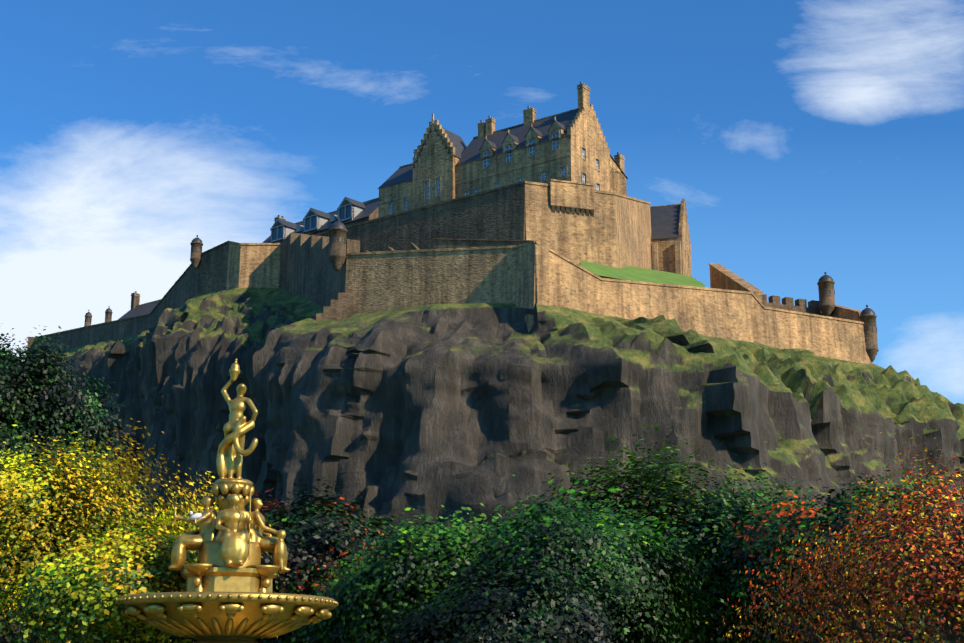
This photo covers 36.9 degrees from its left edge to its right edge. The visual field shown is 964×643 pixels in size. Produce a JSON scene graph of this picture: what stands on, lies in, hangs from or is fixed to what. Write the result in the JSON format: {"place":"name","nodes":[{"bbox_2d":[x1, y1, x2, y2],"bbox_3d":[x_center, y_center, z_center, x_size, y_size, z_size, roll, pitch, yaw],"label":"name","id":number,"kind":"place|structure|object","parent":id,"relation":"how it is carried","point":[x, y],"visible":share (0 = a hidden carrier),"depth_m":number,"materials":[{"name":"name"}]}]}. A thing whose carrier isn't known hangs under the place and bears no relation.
{"place":"outdoors","nodes":[
{"label":"outdoors","id":0,"kind":"place"},
{"bbox_2d":[0,0,963,403],"label":"sky","id":1,"kind":"structure","parent":0,"point":[800,141],"materials":[{"name":"blue"}]},
{"label":"ground","id":2,"kind":"structure","parent":0,"visible":0},
{"bbox_2d":[7,579,72,642],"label":"tree","id":3,"kind":"object","parent":2,"relation":"on","point":[24,641],"visible":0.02,"depth_m":76.24,"materials":[{"name":"green plant"}]},
{"bbox_2d":[0,323,137,641],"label":"tall dark tree","id":4,"kind":"object","parent":2,"relation":"on","point":[43,396],"visible":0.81,"depth_m":60.12,"materials":[{"name":"green plant"}]},
{"bbox_2d":[0,506,198,642],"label":"yellow tree","id":5,"kind":"object","parent":2,"relation":"on","point":[87,588],"visible":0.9,"depth_m":37.21,"materials":[{"name":"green plant"}]},
{"bbox_2d":[0,418,294,642],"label":"yellow tree","id":6,"kind":"object","parent":2,"relation":"on","point":[29,543],"visible":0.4,"depth_m":42.63,"materials":[{"name":"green plant"}]},
{"bbox_2d":[43,528,298,642],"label":"dark tree","id":7,"kind":"object","parent":2,"relation":"on","point":[173,638],"depth_m":62.05,"materials":[{"name":"green plant"}]},
{"bbox_2d":[115,358,338,642],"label":"fountain","id":8,"kind":"object","parent":2,"relation":"on","point":[227,596],"visible":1,"depth_m":36.25,"materials":[{"name":"metal"}]},
{"bbox_2d":[187,511,205,522],"bbox_3d":[-7.259,4.972,36.788,0.491,0.308,0.133,0,-15,-1],"label":"gull","id":9,"kind":"object","parent":8,"relation":"on","point":[195,516],"visible":1,"depth_m":36.76,"materials":[{"name":"white"}]},
{"bbox_2d":[169,468,415,642],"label":"copper tree","id":10,"kind":"object","parent":2,"relation":"on","point":[317,537],"visible":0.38,"depth_m":55.53,"materials":[{"name":"green plant"}]},
{"bbox_2d":[283,499,627,642],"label":"bright tree","id":11,"kind":"object","parent":2,"relation":"on","point":[410,566],"visible":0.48,"depth_m":48.11,"materials":[{"name":"green plant"}]},
{"bbox_2d":[36,287,963,642],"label":"castle rock","id":12,"kind":"object","parent":2,"relation":"on","point":[432,409],"visible":0.48,"depth_m":146.80,"materials":[{"name":"grey stone"}]},
{"bbox_2d":[118,281,175,319],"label":"roofed building","id":13,"kind":"structure","parent":12,"relation":"on","point":[137,309],"depth_m":247.57,"materials":[{"name":"stone"}]},
{"bbox_2d":[262,197,378,242],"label":"building","id":14,"kind":"structure","parent":12,"relation":"on","point":[348,211],"depth_m":223.26,"materials":[{"name":"stone"}]},
{"bbox_2d":[27,181,823,354],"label":"weathered castle walls","id":15,"kind":"structure","parent":12,"relation":"on","point":[492,217],"depth_m":185.90,"materials":[{"name":"brown stone"}]},
{"bbox_2d":[84,218,878,361],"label":"turrets","id":16,"kind":"object","parent":15,"relation":"attached to","point":[337,231],"visible":0.9,"depth_m":182.38,"materials":[{"name":"brown stone"}]},
{"bbox_2d":[378,81,627,217],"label":"hospital building","id":17,"kind":"structure","parent":12,"relation":"on","point":[569,145],"depth_m":193.75,"materials":[{"name":"stone"}]},
{"bbox_2d":[226,179,871,364],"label":"lit castle walls","id":18,"kind":"structure","parent":12,"relation":"on","point":[543,267],"depth_m":167.14,"materials":[{"name":"brown stone"}]},
{"bbox_2d":[580,260,704,286],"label":"terrace grass","id":19,"kind":"structure","parent":12,"relation":"on","point":[632,273],"depth_m":177.21,"materials":[{"name":"green plant"}]},
{"bbox_2d":[650,199,691,275],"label":"block building","id":20,"kind":"structure","parent":12,"relation":"on","point":[670,244],"depth_m":214.36,"materials":[{"name":"stone"}]},
{"bbox_2d":[381,552,626,642],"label":"dark tree","id":21,"kind":"object","parent":2,"relation":"on","point":[495,612],"visible":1,"depth_m":42.59,"materials":[{"name":"green plant"}]},
{"bbox_2d":[430,490,727,642],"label":"green tree","id":22,"kind":"object","parent":2,"relation":"on","point":[624,578],"visible":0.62,"depth_m":47.37,"materials":[{"name":"green plant"}]},
{"bbox_2d":[470,421,946,642],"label":"tree","id":23,"kind":"object","parent":2,"relation":"on","point":[702,532],"visible":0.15,"depth_m":55.86,"materials":[{"name":"green plant"}]},
{"bbox_2d":[700,461,963,642],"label":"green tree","id":24,"kind":"object","parent":2,"relation":"on","point":[772,521],"visible":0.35,"depth_m":49.27,"materials":[{"name":"green plant"}]},
{"bbox_2d":[706,425,963,642],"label":"red tree","id":25,"kind":"object","parent":2,"relation":"on","point":[945,594],"visible":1,"depth_m":29.25,"materials":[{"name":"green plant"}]},
{"bbox_2d":[761,495,963,642],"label":"tree","id":26,"kind":"object","parent":2,"relation":"on","point":[919,631],"depth_m":78.86,"materials":[{"name":"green plant"}]},
{"bbox_2d":[896,511,963,642],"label":"tree","id":27,"kind":"object","parent":2,"relation":"on","point":[957,639],"depth_m":85.17,"materials":[{"name":"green plant"}]}
]}

